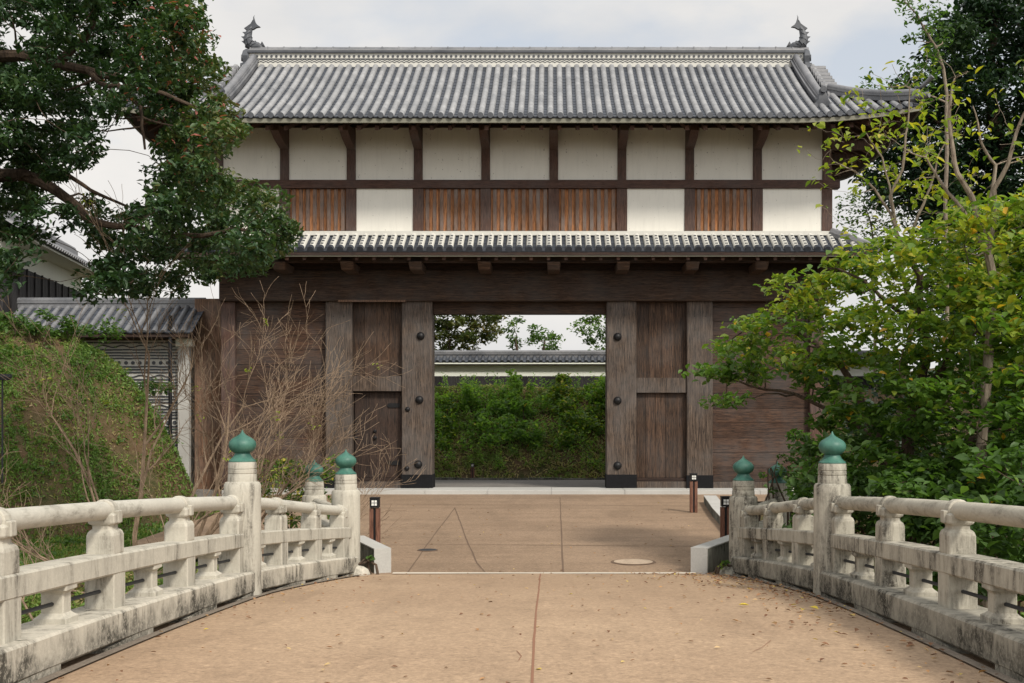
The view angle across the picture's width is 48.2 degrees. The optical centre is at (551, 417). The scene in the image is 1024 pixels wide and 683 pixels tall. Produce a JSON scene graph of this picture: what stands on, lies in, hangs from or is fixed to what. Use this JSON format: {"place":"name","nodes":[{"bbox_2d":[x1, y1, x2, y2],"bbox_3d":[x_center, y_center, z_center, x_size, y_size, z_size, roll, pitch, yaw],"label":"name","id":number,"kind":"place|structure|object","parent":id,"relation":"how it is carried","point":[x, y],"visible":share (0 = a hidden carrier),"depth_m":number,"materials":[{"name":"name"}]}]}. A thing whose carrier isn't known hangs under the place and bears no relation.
{"place":"outdoors","nodes":[
{"label":"outdoors","id":0,"kind":"place"},
{"bbox_2d":[0,312,219,623],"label":"bank grass","id":1,"kind":"structure","parent":0,"point":[113,366],"depth_m":26.79,"materials":[{"name":"green plant"}]},
{"bbox_2d":[0,322,1023,623],"bbox_3d":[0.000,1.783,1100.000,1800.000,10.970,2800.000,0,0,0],"label":"ground","id":2,"kind":"structure","parent":0,"point":[116,428],"depth_m":27.65,"materials":[{"name":"green plant"}]},
{"bbox_2d":[0,374,11,485],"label":"floodlight","id":3,"kind":"object","parent":2,"relation":"on","point":[6,378],"visible":0.88,"depth_m":24.48,"materials":[{"name":"grey"}]},
{"bbox_2d":[0,308,76,337],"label":"bush","id":4,"kind":"object","parent":2,"relation":"on","point":[32,329],"visible":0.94,"depth_m":28.37,"materials":[{"name":"green plant"}]},
{"bbox_2d":[0,277,96,593],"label":"bare shrub","id":5,"kind":"object","parent":2,"relation":"on","point":[37,555],"visible":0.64,"depth_m":17.66,"materials":[{"name":"brown plant"}]},
{"bbox_2d":[0,206,97,313],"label":"boarded wall building","id":6,"kind":"structure","parent":2,"relation":"on","point":[62,260],"depth_m":38.64,"materials":[{"name":"grey tile"}]},
{"bbox_2d":[21,314,125,343],"bbox_3d":[-11.993,-2.198,29.068,2.972,0.670,1.378,0,0,17],"label":"bush","id":7,"kind":"object","parent":2,"relation":"on","point":[69,329],"visible":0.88,"depth_m":28.93,"materials":[{"name":"green plant"}]},
{"bbox_2d":[0,435,195,620],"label":"bare shrub","id":8,"kind":"object","parent":2,"relation":"on","point":[26,607],"visible":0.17,"depth_m":16.99,"materials":[{"name":"brown plant"}]},
{"bbox_2d":[14,298,205,486],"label":"tile layered wall","id":9,"kind":"structure","parent":2,"relation":"on","point":[60,307],"depth_m":34.57,"materials":[{"name":"tile"}]},
{"bbox_2d":[0,0,303,307],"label":"broadleaf tree","id":10,"kind":"object","parent":2,"relation":"on","point":[30,170],"visible":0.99,"depth_m":17.34,"materials":[{"name":"green plant"}]},
{"bbox_2d":[132,377,174,396],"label":"bush","id":11,"kind":"object","parent":2,"relation":"on","point":[151,390],"visible":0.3,"depth_m":29.98,"materials":[{"name":"green plant"}]},
{"bbox_2d":[1,150,322,572],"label":"bare shrub","id":12,"kind":"object","parent":2,"relation":"on","point":[143,476],"visible":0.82,"depth_m":18.80,"materials":[{"name":"brown plant"}]},
{"bbox_2d":[195,299,223,488],"bbox_3d":[-9.912,-0.650,34.453,1.854,5.900,0.694,0,0,36],"label":"boarding","id":13,"kind":"object","parent":2,"relation":"on","point":[210,305],"visible":0.4,"depth_m":34.71,"materials":[{"name":"brown wood"}]},
{"bbox_2d":[87,434,334,531],"bbox_3d":[-5.404,1.568,18.301,3.990,2.625,1.721,0,0,0],"label":"bare shrub","id":14,"kind":"object","parent":2,"relation":"on","point":[282,470],"visible":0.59,"depth_m":18.43,"materials":[{"name":"brown plant"}]},
{"bbox_2d":[117,289,425,536],"bbox_3d":[-5.071,0.209,21.294,4.695,5.116,4.525,0,0,15],"label":"bare shrub","id":15,"kind":"object","parent":2,"relation":"on","point":[258,473],"visible":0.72,"depth_m":21.40,"materials":[{"name":"brown plant"}]},
{"bbox_2d":[147,276,412,559],"bbox_3d":[-5.378,-0.015,20.576,5.185,5.495,4.754,0,0,0],"label":"bare shrub","id":16,"kind":"object","parent":2,"relation":"on","point":[210,531],"visible":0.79,"depth_m":20.22,"materials":[{"name":"brown plant"}]},
{"bbox_2d":[256,453,339,528],"bbox_3d":[-4.879,1.709,21.616,2.244,2.051,2.065,0,0,0],"label":"shrub","id":17,"kind":"object","parent":2,"relation":"on","point":[301,490],"visible":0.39,"depth_m":21.58,"materials":[{"name":"green plant"}]},
{"bbox_2d":[358,554,378,574],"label":"weed","id":18,"kind":"object","parent":2,"relation":"on","point":[370,558],"visible":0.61,"depth_m":17.63,"materials":[{"name":"green plant"}]},
{"bbox_2d":[360,535,390,572],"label":"granite block","id":19,"kind":"structure","parent":2,"relation":"on","point":[380,552],"depth_m":18.00,"materials":[{"name":"white stone"}]},
{"bbox_2d":[435,392,445,430],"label":"bush","id":20,"kind":"object","parent":2,"relation":"on","point":[437,415],"visible":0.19,"depth_m":43.78,"materials":[{"name":"green plant"}]},
{"bbox_2d":[435,389,463,450],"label":"bush","id":21,"kind":"object","parent":2,"relation":"on","point":[454,407],"visible":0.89,"depth_m":43.12,"materials":[{"name":"green plant"}]},
{"bbox_2d":[137,494,766,573],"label":"forecourt","id":22,"kind":"structure","parent":2,"relation":"on","point":[519,544],"depth_m":23.51,"materials":[{"name":"concrete"}]},
{"bbox_2d":[369,497,380,542],"bbox_3d":[-3.182,1.925,20.599,0.182,0.960,0.178,0,0,0],"label":"bollard light","id":23,"kind":"object","parent":22,"relation":"on","point":[374,521],"visible":0.81,"depth_m":20.54,"materials":[{"name":"brown wood"}]},
{"bbox_2d":[417,549,437,550],"bbox_3d":[-2.234,2.397,20.628,0.381,0.010,0.381,0,0,0],"label":"manhole cover","id":24,"kind":"object","parent":22,"relation":"on","point":[427,549],"visible":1,"depth_m":20.60,"materials":[{"name":"grey metal"}]},
{"bbox_2d":[408,497,647,571],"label":"paving joints","id":25,"kind":"object","parent":22,"relation":"on","point":[468,544],"visible":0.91,"depth_m":21.40,"materials":[{"name":"brown"}]},
{"bbox_2d":[611,559,655,564],"bbox_3d":[1.373,2.423,19.149,0.762,0.010,0.762,0,0,0],"label":"manhole cover","id":26,"kind":"object","parent":22,"relation":"on","point":[633,561],"visible":1,"depth_m":19.13,"materials":[{"name":"brown metal"}]},
{"bbox_2d":[690,473,697,512],"bbox_3d":[3.411,1.817,27.399,0.178,0.940,0.174,0,0,0],"label":"bollard light","id":27,"kind":"object","parent":22,"relation":"on","point":[693,494],"visible":1,"depth_m":27.34,"materials":[{"name":"brown wood"}]},
{"bbox_2d":[704,495,720,523],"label":"kerb wall","id":28,"kind":"structure","parent":22,"relation":"on","point":[712,503],"depth_m":27.59,"materials":[{"name":"stone"}]},
{"bbox_2d":[720,496,729,537],"bbox_3d":[3.170,1.921,20.799,0.182,0.960,0.178,0,0,0],"label":"bollard light","id":29,"kind":"object","parent":22,"relation":"on","point":[724,516],"visible":0.6,"depth_m":20.74,"materials":[{"name":"brown wood"}]},
{"bbox_2d":[442,377,487,409],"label":"bush","id":30,"kind":"object","parent":2,"relation":"on","point":[467,391],"visible":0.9,"depth_m":44.54,"materials":[{"name":"green plant"}]},
{"bbox_2d":[435,315,510,349],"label":"tree","id":31,"kind":"object","parent":2,"relation":"on","point":[462,338],"visible":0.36,"depth_m":53.73,"materials":[{"name":"green plant"}]},
{"bbox_2d":[471,463,474,477],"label":"bollard light","id":32,"kind":"object","parent":2,"relation":"on","point":[472,471],"visible":0.73,"depth_m":40.11,"materials":[{"name":"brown wood"}]},
{"bbox_2d":[455,384,511,449],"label":"bush","id":33,"kind":"object","parent":2,"relation":"on","point":[481,418],"visible":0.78,"depth_m":43.11,"materials":[{"name":"green plant"}]},
{"bbox_2d":[222,487,793,502],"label":"gate kerb","id":34,"kind":"structure","parent":2,"relation":"on","point":[518,490],"depth_m":32.50,"materials":[{"name":"stone"}]},
{"bbox_2d":[501,315,524,349],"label":"tree","id":35,"kind":"object","parent":2,"relation":"on","point":[515,341],"visible":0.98,"depth_m":52.23,"materials":[{"name":"green plant"}]},
{"bbox_2d":[497,368,538,402],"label":"bush","id":36,"kind":"object","parent":2,"relation":"on","point":[515,382],"visible":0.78,"depth_m":44.91,"materials":[{"name":"green plant"}]},
{"bbox_2d":[435,370,604,479],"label":"bank grass","id":37,"kind":"structure","parent":2,"relation":"on","point":[570,474],"depth_m":41.81,"materials":[{"name":"plant"}]},
{"bbox_2d":[435,478,604,479],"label":"road kerb","id":38,"kind":"structure","parent":2,"relation":"on","point":[519,478],"depth_m":39.90,"materials":[{"name":"stone"}]},
{"bbox_2d":[493,394,551,448],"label":"bush","id":39,"kind":"object","parent":2,"relation":"on","point":[519,405],"visible":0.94,"depth_m":43.11,"materials":[{"name":"green plant"}]},
{"bbox_2d":[523,323,565,349],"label":"tree","id":40,"kind":"object","parent":2,"relation":"on","point":[551,339],"visible":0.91,"depth_m":52.32,"materials":[{"name":"green plant"}]},
{"bbox_2d":[539,379,582,414],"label":"bush","id":41,"kind":"object","parent":2,"relation":"on","point":[565,401],"visible":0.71,"depth_m":44.63,"materials":[{"name":"green plant"}]},
{"bbox_2d":[542,373,583,402],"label":"bush","id":42,"kind":"object","parent":2,"relation":"on","point":[563,379],"visible":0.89,"depth_m":45.16,"materials":[{"name":"green plant"}]},
{"bbox_2d":[545,405,597,450],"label":"bush","id":43,"kind":"object","parent":2,"relation":"on","point":[571,416],"visible":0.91,"depth_m":42.87,"materials":[{"name":"green plant"}]},
{"bbox_2d":[566,315,604,349],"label":"tree","id":44,"kind":"object","parent":2,"relation":"on","point":[591,339],"visible":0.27,"depth_m":51.67,"materials":[{"name":"green plant"}]},
{"bbox_2d":[580,377,604,437],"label":"bush","id":45,"kind":"object","parent":2,"relation":"on","point":[592,387],"visible":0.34,"depth_m":43.79,"materials":[{"name":"green plant"}]},
{"bbox_2d":[584,373,604,409],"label":"bush","id":46,"kind":"object","parent":2,"relation":"on","point":[602,383],"visible":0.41,"depth_m":44.40,"materials":[{"name":"green plant"}]},
{"bbox_2d":[435,350,888,388],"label":"coped plaster wall","id":47,"kind":"structure","parent":2,"relation":"on","point":[454,365],"depth_m":48.00,"materials":[{"name":"paint"}]},
{"bbox_2d":[691,535,728,573],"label":"granite block","id":48,"kind":"structure","parent":2,"relation":"on","point":[708,557],"depth_m":18.01,"materials":[{"name":"white stone"}]},
{"bbox_2d":[713,560,731,574],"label":"weed","id":49,"kind":"object","parent":2,"relation":"on","point":[719,567],"visible":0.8,"depth_m":17.35,"materials":[{"name":"green plant"}]},
{"bbox_2d":[758,454,802,524],"bbox_3d":[3.983,1.655,19.819,0.786,2.149,0.684,0,0,0],"label":"shrub","id":50,"kind":"object","parent":2,"relation":"on","point":[760,475],"visible":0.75,"depth_m":19.84,"materials":[{"name":"green plant"}]},
{"bbox_2d":[763,466,813,522],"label":"shrub","id":51,"kind":"object","parent":2,"relation":"on","point":[791,494],"visible":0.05,"depth_m":21.75,"materials":[{"name":"green plant"}]},
{"bbox_2d":[779,428,905,536],"bbox_3d":[4.367,1.745,16.896,1.910,3.170,3.410,0,0,13],"label":"shrub","id":52,"kind":"object","parent":2,"relation":"on","point":[811,477],"visible":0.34,"depth_m":16.46,"materials":[{"name":"green plant"}]},
{"bbox_2d":[678,186,1023,583],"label":"yellowing tree","id":53,"kind":"object","parent":2,"relation":"on","point":[918,425],"visible":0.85,"depth_m":15.96,"materials":[{"name":"green plant"}]},
{"bbox_2d":[832,191,926,403],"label":"airy tree","id":54,"kind":"object","parent":2,"relation":"on","point":[867,209],"visible":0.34,"depth_m":44.02,"materials":[{"name":"green plant"}]},
{"bbox_2d":[797,45,975,467],"bbox_3d":[5.000,-1.308,17.371,2.684,8.750,1.978,0,0,0],"label":"slender tree","id":55,"kind":"object","parent":2,"relation":"on","point":[926,184],"visible":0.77,"depth_m":17.45,"materials":[{"name":"green plant"}]},
{"bbox_2d":[859,0,960,428],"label":"airy tree","id":56,"kind":"object","parent":2,"relation":"on","point":[918,21],"visible":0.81,"depth_m":37.96,"materials":[{"name":"green plant"}]},
{"bbox_2d":[862,450,994,601],"bbox_3d":[5.058,2.420,15.212,1.762,3.954,3.411,0,0,17],"label":"shrub","id":57,"kind":"object","parent":2,"relation":"on","point":[919,528],"visible":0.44,"depth_m":14.46,"materials":[{"name":"green plant"}]},
{"bbox_2d":[840,366,1022,496],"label":"shrub","id":58,"kind":"object","parent":2,"relation":"on","point":[875,393],"visible":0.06,"depth_m":22.81,"materials":[{"name":"green plant"}]},
{"bbox_2d":[848,0,1023,386],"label":"evergreen tree","id":59,"kind":"object","parent":2,"relation":"on","point":[981,18],"visible":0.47,"depth_m":40.68,"materials":[{"name":"green plant"}]},
{"bbox_2d":[861,58,1023,607],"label":"slender tree","id":60,"kind":"object","parent":2,"relation":"on","point":[987,358],"visible":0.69,"depth_m":14.96,"materials":[{"name":"green plant"}]},
{"bbox_2d":[932,433,1023,615],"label":"shrub","id":61,"kind":"object","parent":2,"relation":"on","point":[998,541],"visible":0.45,"depth_m":12.43,"materials":[{"name":"green plant"}]},
{"bbox_2d":[0,0,1023,370],"label":"sky","id":62,"kind":"structure","parent":0,"point":[848,36],"materials":[{"name":"white"}]},
{"bbox_2d":[195,480,860,496],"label":"road","id":63,"kind":"structure","parent":0,"point":[520,483],"depth_m":37.68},
{"bbox_2d":[109,16,933,487],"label":"castle gate","id":64,"kind":"structure","parent":63,"relation":"on","point":[657,210],"depth_m":33.38,"materials":[{"name":"brown wood"}]},
{"bbox_2d":[354,392,401,477],"bbox_3d":[-5.132,0.529,33.755,1.414,2.522,0.130,0,0,0],"label":"wicket door","id":65,"kind":"structure","parent":64,"relation":"in","point":[389,417],"depth_m":33.77,"materials":[{"name":"brown wood"}]},
{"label":"bridge abutment","id":66,"kind":"structure","parent":0,"visible":0},
{"bbox_2d":[44,573,1008,682],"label":"bridge deck","id":67,"kind":"structure","parent":66,"relation":"on","point":[437,636],"depth_m":9.50,"materials":[{"name":"beige concrete"}]},
{"bbox_2d":[0,430,369,682],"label":"bridge railing","id":68,"kind":"object","parent":67,"relation":"on","point":[58,631],"visible":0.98,"depth_m":10.51,"materials":[{"name":"grey stone"}]},
{"bbox_2d":[58,503,993,682],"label":"fallen leaves","id":69,"kind":"object","parent":67,"relation":"on","point":[910,643],"depth_m":12.22,"materials":[{"name":"brown plant"}]},
{"bbox_2d":[31,575,1021,682],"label":"gutter strip","id":70,"kind":"object","parent":67,"relation":"on","point":[1002,676],"visible":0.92,"depth_m":9.48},
{"bbox_2d":[393,572,695,572],"bbox_3d":[-0.108,2.398,17.590,4.671,0.001,0.131,0,0,0],"label":"pale edge strip","id":71,"kind":"object","parent":67,"relation":"on","point":[542,572],"visible":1,"depth_m":17.63,"materials":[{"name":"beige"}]},
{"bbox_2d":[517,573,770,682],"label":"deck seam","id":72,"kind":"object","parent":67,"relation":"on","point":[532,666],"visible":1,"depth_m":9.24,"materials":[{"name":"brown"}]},
{"bbox_2d":[719,431,1023,682],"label":"bridge railing","id":73,"kind":"object","parent":67,"relation":"on","point":[825,550],"visible":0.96,"depth_m":11.18,"materials":[{"name":"grey stone"}]}
]}

